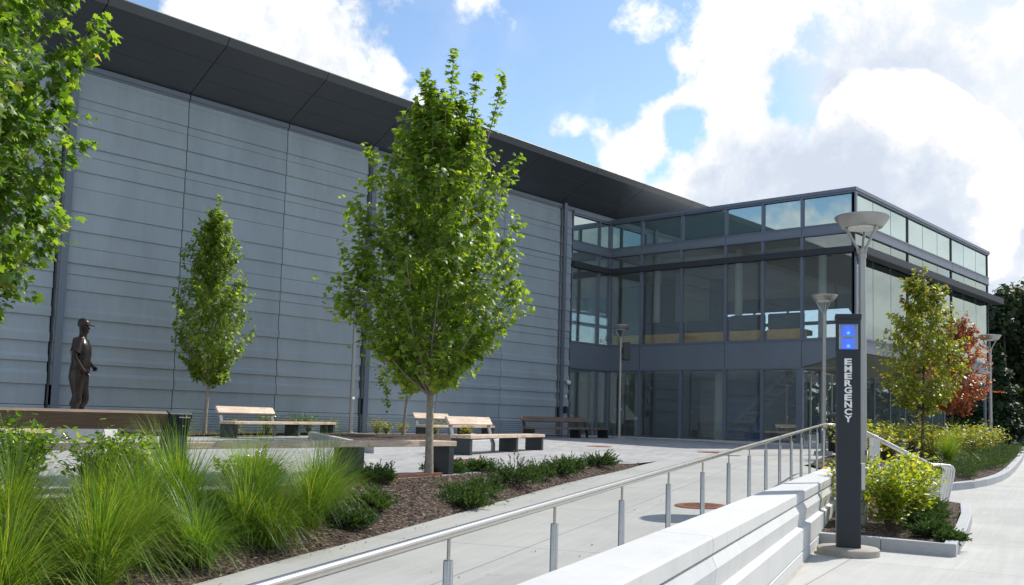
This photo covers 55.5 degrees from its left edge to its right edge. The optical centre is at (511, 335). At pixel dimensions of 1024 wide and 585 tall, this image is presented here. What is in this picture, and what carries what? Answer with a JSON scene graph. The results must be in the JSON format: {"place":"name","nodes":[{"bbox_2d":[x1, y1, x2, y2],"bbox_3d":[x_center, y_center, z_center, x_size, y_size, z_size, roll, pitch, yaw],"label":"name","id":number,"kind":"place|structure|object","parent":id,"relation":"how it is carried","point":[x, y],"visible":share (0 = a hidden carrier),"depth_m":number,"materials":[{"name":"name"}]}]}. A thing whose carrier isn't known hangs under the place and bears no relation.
{"place":"outdoors","nodes":[
{"label":"outdoors","id":0,"kind":"place"},
{"bbox_2d":[12,462,638,584],"bbox_3d":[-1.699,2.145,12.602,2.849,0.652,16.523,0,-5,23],"label":"bark mulch","id":1,"kind":"object","parent":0,"point":[413,514],"visible":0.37,"depth_m":10.22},
{"bbox_2d":[0,410,77,494],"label":"holly shrub","id":2,"kind":"object","parent":1,"relation":"on","point":[51,436],"visible":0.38,"depth_m":8.29,"materials":[{"name":"green plant"}]},
{"bbox_2d":[0,391,89,571],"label":"grass clump","id":3,"kind":"object","parent":1,"relation":"on","point":[2,477],"visible":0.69,"depth_m":7.07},
{"bbox_2d":[0,408,99,546],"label":"grass clump","id":4,"kind":"object","parent":1,"relation":"on","point":[19,477],"visible":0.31,"depth_m":7.56,"materials":[{"name":"plant"}]},
{"bbox_2d":[0,446,144,584],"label":"grass clump","id":5,"kind":"object","parent":1,"relation":"on","point":[13,570],"visible":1,"depth_m":6.08,"materials":[{"name":"plant"}]},
{"bbox_2d":[57,418,163,493],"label":"holly shrub","id":6,"kind":"object","parent":1,"relation":"on","point":[88,448],"visible":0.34,"depth_m":8.55,"materials":[{"name":"green plant"}]},
{"bbox_2d":[35,424,192,542],"bbox_3d":[-3.369,1.315,8.079,1.532,1.317,1.494,-3,-6,42],"label":"grass clump","id":7,"kind":"object","parent":1,"relation":"on","point":[87,476],"visible":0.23,"depth_m":7.99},
{"bbox_2d":[27,448,203,584],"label":"grass clump","id":8,"kind":"object","parent":1,"relation":"on","point":[139,549],"visible":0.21,"depth_m":7.23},
{"bbox_2d":[46,433,205,556],"bbox_3d":[-3.137,1.319,7.969,1.602,1.282,1.630,1,-5,6],"label":"grass clump","id":9,"kind":"object","parent":1,"relation":"on","point":[154,513],"visible":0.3,"depth_m":7.88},
{"bbox_2d":[3,415,264,584],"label":"grass clump","id":10,"kind":"object","parent":1,"relation":"on","point":[110,527],"visible":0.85,"depth_m":6.78,"materials":[{"name":"plant"}]},
{"bbox_2d":[113,416,202,502],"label":"shrub","id":11,"kind":"object","parent":1,"relation":"on","point":[156,456],"visible":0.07,"depth_m":9.29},
{"bbox_2d":[76,398,269,531],"bbox_3d":[-3.035,1.141,8.558,1.939,1.343,1.902,-3,-6,42],"label":"grass clump","id":12,"kind":"object","parent":1,"relation":"on","point":[182,471],"visible":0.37,"depth_m":8.51,"materials":[{"name":"plant"}]},
{"bbox_2d":[137,459,262,580],"bbox_3d":[-2.711,1.509,8.043,1.552,1.209,1.505,-3,-6,42],"label":"grass clump","id":13,"kind":"object","parent":1,"relation":"on","point":[212,541],"visible":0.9,"depth_m":7.87,"materials":[{"name":"plant"}]},
{"bbox_2d":[189,413,334,537],"bbox_3d":[-2.474,1.307,9.372,1.691,1.222,1.751,-3,-6,42],"label":"grass clump","id":14,"kind":"object","parent":1,"relation":"on","point":[248,462],"visible":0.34,"depth_m":9.30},
{"bbox_2d":[200,422,337,558],"bbox_3d":[-2.390,1.437,9.037,1.820,1.305,1.767,-3,-6,42],"label":"grass clump","id":15,"kind":"object","parent":1,"relation":"on","point":[245,509],"visible":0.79,"depth_m":8.78,"materials":[{"name":"plant"}]},
{"bbox_2d":[217,462,347,559],"bbox_3d":[-2.287,1.656,9.093,1.488,1.120,1.416,-3,-6,42],"label":"grass clump","id":16,"kind":"object","parent":1,"relation":"on","point":[270,542],"visible":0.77,"depth_m":8.83,"materials":[{"name":"plant"}]},
{"bbox_2d":[278,417,382,525],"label":"grass clump","id":17,"kind":"object","parent":1,"relation":"on","point":[343,495],"visible":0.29,"depth_m":10.55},
{"bbox_2d":[266,420,403,529],"bbox_3d":[-1.884,1.459,9.765,1.775,1.257,1.777,-3,-6,42],"label":"grass clump","id":18,"kind":"object","parent":1,"relation":"on","point":[318,488],"visible":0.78,"depth_m":9.64,"materials":[{"name":"plant"}]},
{"bbox_2d":[323,498,383,528],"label":"juniper","id":19,"kind":"object","parent":1,"relation":"on","point":[358,518],"visible":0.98,"depth_m":10.06,"materials":[{"name":"green plant"}]},
{"bbox_2d":[347,459,397,483],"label":"juniper","id":20,"kind":"object","parent":1,"relation":"on","point":[385,473],"visible":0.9,"depth_m":12.48,"materials":[{"name":"green plant"}]},
{"bbox_2d":[344,479,405,509],"bbox_3d":[-1.636,1.807,11.057,0.816,0.345,0.712,-3,-6,42],"label":"juniper","id":21,"kind":"object","parent":1,"relation":"on","point":[377,502],"visible":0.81,"depth_m":10.94,"materials":[{"name":"green plant"}]},
{"bbox_2d":[312,48,534,472],"bbox_3d":[-0.993,-1.050,14.117,2.848,6.444,2.847,-3,-6,42],"label":"maple tree","id":22,"kind":"object","parent":1,"relation":"on","point":[443,131],"visible":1,"depth_m":13.82,"materials":[{"name":"green plant"}]},
{"bbox_2d":[436,481,494,508],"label":"juniper","id":23,"kind":"object","parent":1,"relation":"on","point":[475,499],"visible":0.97,"depth_m":12.30,"materials":[{"name":"green plant"}]},
{"bbox_2d":[431,473,508,502],"bbox_3d":[-0.592,1.999,12.869,0.869,0.394,0.971,-3,-6,42],"label":"juniper","id":24,"kind":"object","parent":1,"relation":"on","point":[477,486],"visible":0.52,"depth_m":12.77,"materials":[{"name":"green plant"}]},
{"bbox_2d":[457,456,500,472],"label":"juniper","id":25,"kind":"object","parent":1,"relation":"on","point":[480,463],"visible":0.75,"depth_m":15.19,"materials":[{"name":"green plant"}]},
{"bbox_2d":[457,473,508,492],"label":"juniper","id":26,"kind":"object","parent":1,"relation":"on","point":[497,485],"visible":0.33,"depth_m":13.45,"materials":[{"name":"green plant"}]},
{"bbox_2d":[483,450,548,484],"bbox_3d":[0.005,1.979,14.653,1.053,0.534,0.917,2,-5,-9],"label":"juniper","id":27,"kind":"object","parent":1,"relation":"on","point":[526,473],"visible":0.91,"depth_m":14.54,"materials":[{"name":"green plant"}]},
{"bbox_2d":[537,453,580,474],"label":"juniper","id":28,"kind":"object","parent":1,"relation":"on","point":[567,467],"visible":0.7,"depth_m":16.34,"materials":[{"name":"green plant"}]},
{"bbox_2d":[577,449,622,467],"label":"juniper","id":29,"kind":"object","parent":1,"relation":"on","point":[591,460],"visible":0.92,"depth_m":18.23,"materials":[{"name":"green plant"}]},
{"bbox_2d":[0,433,782,497],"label":"plaza","id":30,"kind":"structure","parent":0,"point":[636,450],"depth_m":22.67,"materials":[{"name":"concrete"}]},
{"bbox_2d":[0,0,121,327],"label":"maple tree","id":31,"kind":"object","parent":30,"relation":"on","point":[25,131],"visible":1,"depth_m":9.99,"materials":[{"name":"green plant"}]},
{"bbox_2d":[48,318,117,440],"bbox_3d":[-8.038,0.922,18.030,1.240,2.510,1.100,2,-5,-10],"label":"bronze statue","id":32,"kind":"object","parent":30,"relation":"on","point":[81,364],"visible":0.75,"depth_m":17.86,"materials":[{"name":"metal"}]},
{"bbox_2d":[117,430,337,434],"bbox_3d":[-13.179,2.067,21.147,3.100,0.076,26.300,-3,-6,42],"label":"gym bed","id":33,"kind":"object","parent":30,"relation":"on","point":[159,432],"visible":0.26,"depth_m":26.34,"materials":[{"name":"soil"}]},
{"bbox_2d":[169,194,257,435],"bbox_3d":[-8.076,-0.529,26.354,2.317,6.669,2.284,4,-6,-29],"label":"young tree","id":34,"kind":"object","parent":33,"relation":"on","point":[215,242],"visible":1,"depth_m":26.03,"materials":[{"name":"green plant"}]},
{"bbox_2d":[0,407,456,478],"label":"bench","id":35,"kind":"object","parent":30,"relation":"on","point":[443,455],"visible":0.52,"depth_m":10.22,"materials":[{"name":"brown wood"}]},
{"bbox_2d":[215,406,335,437],"bbox_3d":[-6.616,2.490,27.755,0.674,0.853,5.606,0,-5,17],"label":"bench","id":36,"kind":"object","parent":30,"relation":"on","point":[291,427],"visible":0.84,"depth_m":26.77,"materials":[{"name":"brown wood"}]},
{"bbox_2d":[0,0,709,435],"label":"gymnasium","id":37,"kind":"structure","parent":30,"relation":"on","point":[190,124],"depth_m":29.92,"materials":[{"name":"grey metal"}]},
{"bbox_2d":[346,290,366,432],"bbox_3d":[-5.177,1.025,31.684,0.784,4.998,0.784,-1,-5,24],"label":"street lamp","id":38,"kind":"object","parent":30,"relation":"on","point":[352,397],"visible":0.41,"depth_m":31.61,"materials":[{"name":"metal"}]},
{"bbox_2d":[308,432,498,452],"bbox_3d":[-2.593,2.919,25.690,5.386,0.555,11.696,3,-5,-13],"label":"plaza planter","id":39,"kind":"object","parent":30,"relation":"on","point":[481,443],"visible":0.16,"depth_m":22.96,"materials":[{"name":"concrete"}]},
{"bbox_2d":[324,433,488,440],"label":"plaza planter soil","id":40,"kind":"structure","parent":39,"relation":"in","point":[383,436],"depth_m":26.58,"materials":[{"name":"brown soil"}]},
{"bbox_2d":[374,238,438,435],"bbox_3d":[-2.872,-0.062,28.273,1.978,6.204,1.952,1,-5,8],"label":"young tree","id":41,"kind":"object","parent":40,"relation":"on","point":[387,392],"visible":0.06,"depth_m":27.98,"materials":[{"name":"green plant"}]},
{"bbox_2d":[412,413,494,433],"bbox_3d":[-1.954,3.107,33.313,0.674,0.853,4.832,-1,-5,25],"label":"bench","id":42,"kind":"object","parent":30,"relation":"on","point":[420,429],"visible":0.62,"depth_m":32.58,"materials":[{"name":"brown wood"}]},
{"bbox_2d":[445,416,544,454],"bbox_3d":[-0.327,2.326,22.558,0.674,0.853,4.640,0,-5,22],"label":"bench","id":43,"kind":"object","parent":30,"relation":"on","point":[508,442],"visible":0.91,"depth_m":22.04,"materials":[{"name":"brown wood"}]},
{"bbox_2d":[520,416,609,437],"bbox_3d":[2.094,3.587,37.597,0.674,0.853,5.469,-2,-6,36],"label":"bench","id":44,"kind":"object","parent":30,"relation":"on","point":[576,432],"visible":0.85,"depth_m":37.67,"materials":[{"name":"brown wood"}]},
{"bbox_2d":[612,324,630,438],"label":"street lamp","id":45,"kind":"object","parent":30,"relation":"on","point":[623,327],"visible":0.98,"depth_m":40.12,"materials":[{"name":"metal"}]},
{"bbox_2d":[567,186,1003,447],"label":"glass wing","id":46,"kind":"structure","parent":30,"relation":"on","point":[787,254],"depth_m":42.92,"materials":[{"name":"glass"}]},
{"bbox_2d":[569,369,595,434],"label":"window pane","id":47,"kind":"structure","parent":46,"relation":"in","point":[581,380],"depth_m":42.59,"materials":[{"name":"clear glass"}]},
{"bbox_2d":[571,268,597,342],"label":"window pane","id":48,"kind":"structure","parent":46,"relation":"in","point":[584,297],"depth_m":42.96,"materials":[{"name":"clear glass"}]},
{"bbox_2d":[574,216,598,245],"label":"window pane","id":49,"kind":"structure","parent":46,"relation":"in","point":[585,230],"depth_m":43.22,"materials":[{"name":"glass"}]},
{"bbox_2d":[597,371,605,432],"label":"window pane","id":50,"kind":"structure","parent":46,"relation":"in","point":[601,413],"depth_m":43.67,"materials":[{"name":"clear glass"}]},
{"bbox_2d":[599,274,607,344],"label":"window pane","id":51,"kind":"structure","parent":46,"relation":"in","point":[603,319],"depth_m":44.02,"materials":[{"name":"clear glass"}]},
{"bbox_2d":[612,222,640,248],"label":"window pane","id":52,"kind":"structure","parent":46,"relation":"in","point":[624,235],"depth_m":43.99,"materials":[{"name":"glass"}]},
{"bbox_2d":[613,324,644,344],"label":"booth seat","id":53,"kind":"object","parent":46,"relation":"on","point":[631,334],"visible":0.46,"depth_m":43.61,"materials":[{"name":"wood"}]},
{"bbox_2d":[644,217,680,244],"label":"window pane","id":54,"kind":"structure","parent":46,"relation":"in","point":[669,229],"depth_m":42.72,"materials":[{"name":"glass"}]},
{"bbox_2d":[645,322,684,343],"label":"booth seat","id":55,"kind":"object","parent":46,"relation":"on","point":[666,332],"visible":0.7,"depth_m":42.46,"materials":[{"name":"wood"}]},
{"bbox_2d":[684,211,724,239],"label":"window pane","id":56,"kind":"structure","parent":46,"relation":"in","point":[706,225],"depth_m":41.33,"materials":[{"name":"glass"}]},
{"bbox_2d":[685,319,728,341],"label":"booth seat","id":57,"kind":"object","parent":46,"relation":"on","point":[705,331],"visible":0.73,"depth_m":41.09,"materials":[{"name":"wood"}]},
{"bbox_2d":[728,206,760,234],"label":"window pane","id":58,"kind":"structure","parent":46,"relation":"in","point":[743,220],"depth_m":40.08,"materials":[{"name":"glass"}]},
{"bbox_2d":[729,314,766,340],"bbox_3d":[9.911,-0.243,40.194,1.480,1.150,1.050,-3,-6,42],"label":"booth seat","id":59,"kind":"object","parent":46,"relation":"on","point":[745,327],"visible":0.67,"depth_m":39.83,"materials":[{"name":"wood"}]},
{"bbox_2d":[765,201,800,230],"bbox_3d":[10.861,-4.803,38.970,1.590,1.060,0.020,-3,-6,42],"label":"window pane","id":60,"kind":"structure","parent":46,"relation":"in","point":[786,215],"depth_m":38.97,"materials":[{"name":"glass"}]},
{"bbox_2d":[767,312,812,338],"bbox_3d":[11.167,-0.302,39.080,1.480,1.150,1.050,-3,-6,42],"label":"booth seat","id":61,"kind":"object","parent":46,"relation":"on","point":[783,325],"visible":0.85,"depth_m":38.71,"materials":[{"name":"wood"}]},
{"bbox_2d":[804,371,818,442],"bbox_3d":[11.797,2.829,38.495,0.020,2.830,1.792,-3,-6,42],"label":"window pane","id":62,"kind":"structure","parent":46,"relation":"in","point":[815,375],"depth_m":38.65,"materials":[{"name":"clear glass"}]},
{"bbox_2d":[804,194,850,226],"bbox_3d":[12.273,-4.868,37.716,2.010,1.060,0.020,-3,-6,42],"label":"window pane","id":63,"kind":"structure","parent":46,"relation":"in","point":[817,211],"depth_m":37.79,"materials":[{"name":"glass"}]},
{"bbox_2d":[826,374,835,442],"bbox_3d":[13.039,2.983,39.887,0.020,2.830,1.792,-3,-6,42],"label":"window pane","id":64,"kind":"structure","parent":46,"relation":"in","point":[828,376],"depth_m":39.93,"materials":[{"name":"clear glass"}]},
{"bbox_2d":[857,256,872,339],"bbox_3d":[13.533,-1.483,37.435,0.020,3.180,1.830,-3,-6,42],"label":"window pane","id":65,"kind":"structure","parent":46,"relation":"in","point":[869,326],"depth_m":37.86,"materials":[{"name":"clear glass"}]},
{"bbox_2d":[873,262,889,342],"bbox_3d":[14.775,-1.329,38.827,0.020,3.180,1.830,-3,-6,42],"label":"window pane","id":66,"kind":"structure","parent":46,"relation":"in","point":[881,273],"depth_m":38.79,"materials":[{"name":"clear glass"}]},
{"bbox_2d":[875,380,888,429],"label":"window pane","id":67,"kind":"structure","parent":46,"relation":"in","point":[881,407],"depth_m":44.06,"materials":[{"name":"clear glass"}]},
{"bbox_2d":[891,382,903,442],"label":"window pane","id":68,"kind":"structure","parent":46,"relation":"in","point":[897,413],"depth_m":45.42,"materials":[{"name":"clear glass"}]},
{"bbox_2d":[891,211,906,241],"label":"window pane","id":69,"kind":"structure","parent":46,"relation":"in","point":[898,222],"depth_m":40.49,"materials":[{"name":"glass"}]},
{"bbox_2d":[891,268,906,344],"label":"window pane","id":70,"kind":"structure","parent":46,"relation":"in","point":[896,290],"depth_m":40.10,"materials":[{"name":"clear glass"}]},
{"bbox_2d":[908,219,922,248],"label":"window pane","id":71,"kind":"structure","parent":46,"relation":"in","point":[915,229],"depth_m":41.92,"materials":[{"name":"glass"}]},
{"bbox_2d":[923,226,936,254],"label":"window pane","id":72,"kind":"structure","parent":46,"relation":"in","point":[929,236],"depth_m":43.28,"materials":[{"name":"glass"}]},
{"bbox_2d":[937,233,949,260],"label":"window pane","id":73,"kind":"structure","parent":46,"relation":"in","point":[943,243],"depth_m":44.61,"materials":[{"name":"glass"}]},
{"bbox_2d":[952,290,963,357],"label":"window pane","id":74,"kind":"structure","parent":46,"relation":"in","point":[957,297],"depth_m":45.95,"materials":[{"name":"clear glass"}]},
{"bbox_2d":[964,294,975,359],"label":"window pane","id":75,"kind":"structure","parent":46,"relation":"in","point":[969,302],"depth_m":47.31,"materials":[{"name":"clear glass"}]},
{"bbox_2d":[976,299,986,362],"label":"window pane","id":76,"kind":"structure","parent":46,"relation":"in","point":[981,306],"depth_m":48.61,"materials":[{"name":"clear glass"}]},
{"bbox_2d":[194,446,835,584],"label":"walkway","id":77,"kind":"structure","parent":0,"point":[502,554],"depth_m":10.48,"materials":[{"name":"concrete"}]},
{"bbox_2d":[247,423,835,584],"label":"handrail","id":78,"kind":"object","parent":77,"relation":"on","point":[309,574],"visible":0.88,"depth_m":5.00,"materials":[{"name":"silver metal"}]},
{"bbox_2d":[810,294,837,455],"bbox_3d":[9.201,1.265,28.685,0.784,4.998,0.784,-1,-5,24],"label":"street lamp","id":79,"kind":"object","parent":77,"relation":"on","point":[825,298],"visible":0.84,"depth_m":28.64,"materials":[{"name":"metal"}]},
{"bbox_2d":[127,0,1023,342],"label":"sky","id":80,"kind":"structure","parent":0,"point":[917,106],"materials":[{"name":"white"}]},
{"bbox_2d":[638,461,820,469],"bbox_3d":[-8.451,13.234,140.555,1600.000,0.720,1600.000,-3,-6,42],"label":"ground","id":81,"kind":"structure","parent":0,"point":[812,466],"depth_m":39.27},
{"bbox_2d":[517,467,835,584],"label":"wall","id":82,"kind":"structure","parent":81,"relation":"on","point":[770,536],"depth_m":7.52,"materials":[{"name":"concrete"}]},
{"bbox_2d":[945,282,1023,443],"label":"shade tree","id":83,"kind":"object","parent":81,"relation":"on","point":[1001,317],"visible":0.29,"depth_m":77.89,"materials":[{"name":"green plant"}]},
{"bbox_2d":[992,278,1023,433],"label":"shade tree","id":84,"kind":"object","parent":81,"relation":"on","point":[1013,358],"visible":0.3,"depth_m":80.96,"materials":[{"name":"green plant"}]},
{"bbox_2d":[787,451,1023,584],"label":"pavement","id":85,"kind":"structure","parent":0,"point":[991,552],"depth_m":11.55,"materials":[{"name":"concrete"}]},
{"bbox_2d":[817,314,879,558],"bbox_3d":[4.178,1.315,12.089,0.740,3.165,0.740,0,-5,16],"label":"emergency pylon","id":86,"kind":"object","parent":85,"relation":"on","point":[850,476],"visible":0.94,"depth_m":11.97,"materials":[{"name":"metal"}]},
{"bbox_2d":[819,502,971,556],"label":"planter kerb","id":87,"kind":"structure","parent":85,"relation":"on","point":[951,548],"depth_m":12.33,"materials":[{"name":"concrete"}]},
{"bbox_2d":[821,498,959,542],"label":"planter soil","id":88,"kind":"structure","parent":87,"relation":"in","point":[873,527],"depth_m":13.74,"materials":[{"name":"brown soil"}]},
{"bbox_2d":[822,453,887,500],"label":"dogwood shrub","id":89,"kind":"object","parent":88,"relation":"on","point":[873,461],"visible":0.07,"depth_m":15.27,"materials":[{"name":"yellow plant"}]},
{"bbox_2d":[834,211,889,524],"bbox_3d":[5.120,0.702,14.208,0.784,4.998,0.784,-1,-5,24],"label":"street lamp","id":90,"kind":"object","parent":88,"relation":"in","point":[864,222],"visible":0.62,"depth_m":14.19,"materials":[{"name":"metal"}]},
{"bbox_2d":[862,458,929,531],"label":"dogwood shrub","id":91,"kind":"object","parent":88,"relation":"on","point":[890,497],"visible":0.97,"depth_m":13.25,"materials":[{"name":"green plant"}]},
{"bbox_2d":[877,442,944,502],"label":"dogwood shrub","id":92,"kind":"object","parent":88,"relation":"on","point":[922,464],"visible":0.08,"depth_m":15.24,"materials":[{"name":"yellow plant"}]},
{"bbox_2d":[875,445,947,524],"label":"dogwood shrub","id":93,"kind":"object","parent":88,"relation":"on","point":[914,471],"visible":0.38,"depth_m":14.09,"materials":[{"name":"yellow plant"}]},
{"bbox_2d":[899,505,953,526],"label":"juniper","id":94,"kind":"object","parent":88,"relation":"on","point":[927,515],"visible":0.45,"depth_m":13.75,"materials":[{"name":"green plant"}]},
{"bbox_2d":[900,515,955,537],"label":"juniper","id":95,"kind":"object","parent":88,"relation":"on","point":[924,529],"visible":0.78,"depth_m":12.83,"materials":[{"name":"green plant"}]},
{"bbox_2d":[932,527,972,545],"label":"juniper","id":96,"kind":"object","parent":88,"relation":"on","point":[949,534],"visible":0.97,"depth_m":12.39,"materials":[{"name":"green plant"}]},
{"bbox_2d":[867,431,954,501],"bbox_3d":[6.847,2.317,17.201,1.801,1.460,0.438,2,-5,0],"label":"tube guard","id":97,"kind":"object","parent":85,"relation":"on","point":[875,441],"visible":0.6,"depth_m":17.13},
{"bbox_2d":[943,451,1023,490],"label":"bed kerb","id":98,"kind":"structure","parent":85,"relation":"on","point":[1007,472],"depth_m":22.53,"materials":[{"name":"concrete"}]},
{"bbox_2d":[811,447,1015,481],"bbox_3d":[13.769,3.893,30.604,3.762,0.570,23.960,-1,-6,30],"label":"shrub bed","id":99,"kind":"object","parent":98,"relation":"on","point":[980,473],"visible":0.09,"depth_m":23.72,"materials":[{"name":"green plant"}]},
{"bbox_2d":[867,425,921,458],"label":"sumac shrub","id":100,"kind":"object","parent":99,"relation":"on","point":[887,452],"visible":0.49,"depth_m":24.45,"materials":[{"name":"green plant"}]},
{"bbox_2d":[872,266,974,457],"bbox_3d":[11.387,0.796,27.080,2.594,5.463,2.840,-3,-6,42],"label":"maple tree","id":101,"kind":"object","parent":99,"relation":"on","point":[925,299],"visible":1,"depth_m":26.92,"materials":[{"name":"green plant"}]},
{"bbox_2d":[905,420,964,460],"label":"sumac shrub","id":102,"kind":"object","parent":99,"relation":"on","point":[930,447],"visible":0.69,"depth_m":25.90,"materials":[{"name":"green plant"}]},
{"bbox_2d":[920,421,983,463],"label":"grass clump","id":103,"kind":"object","parent":99,"relation":"on","point":[948,450],"visible":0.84,"depth_m":24.97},
{"bbox_2d":[936,454,979,480],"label":"juniper","id":104,"kind":"object","parent":99,"relation":"on","point":[968,473],"visible":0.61,"depth_m":22.14,"materials":[{"name":"green plant"}]},
{"bbox_2d":[915,311,1004,429],"bbox_3d":[15.098,1.617,32.940,2.635,4.878,2.640,-3,-6,42],"label":"maple tree","id":105,"kind":"object","parent":99,"relation":"on","point":[959,406],"visible":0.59,"depth_m":32.63,"materials":[{"name":"brown plant"}]},
{"bbox_2d":[944,419,1001,452],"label":"sumac shrub","id":106,"kind":"object","parent":99,"relation":"on","point":[974,445],"visible":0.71,"depth_m":29.47,"materials":[{"name":"green plant"}]},
{"bbox_2d":[978,334,1001,448],"bbox_3d":[17.307,2.311,35.174,0.784,4.718,0.784,-1,-5,24],"label":"street lamp","id":107,"kind":"object","parent":99,"relation":"on","point":[992,337],"visible":0.64,"depth_m":35.14,"materials":[{"name":"metal"}]},
{"bbox_2d":[994,441,1023,450],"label":"road","id":108,"kind":"structure","parent":0,"point":[1016,443],"depth_m":74.10,"materials":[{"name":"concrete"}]},
{"bbox_2d":[945,387,1004,440],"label":"conifer","id":109,"kind":"object","parent":108,"relation":"on","point":[956,419],"visible":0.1,"depth_m":74.35,"materials":[{"name":"green plant"}]},
{"bbox_2d":[959,342,1023,444],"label":"conifer","id":110,"kind":"object","parent":108,"relation":"on","point":[1001,375],"visible":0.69,"depth_m":71.45,"materials":[{"name":"green plant"}]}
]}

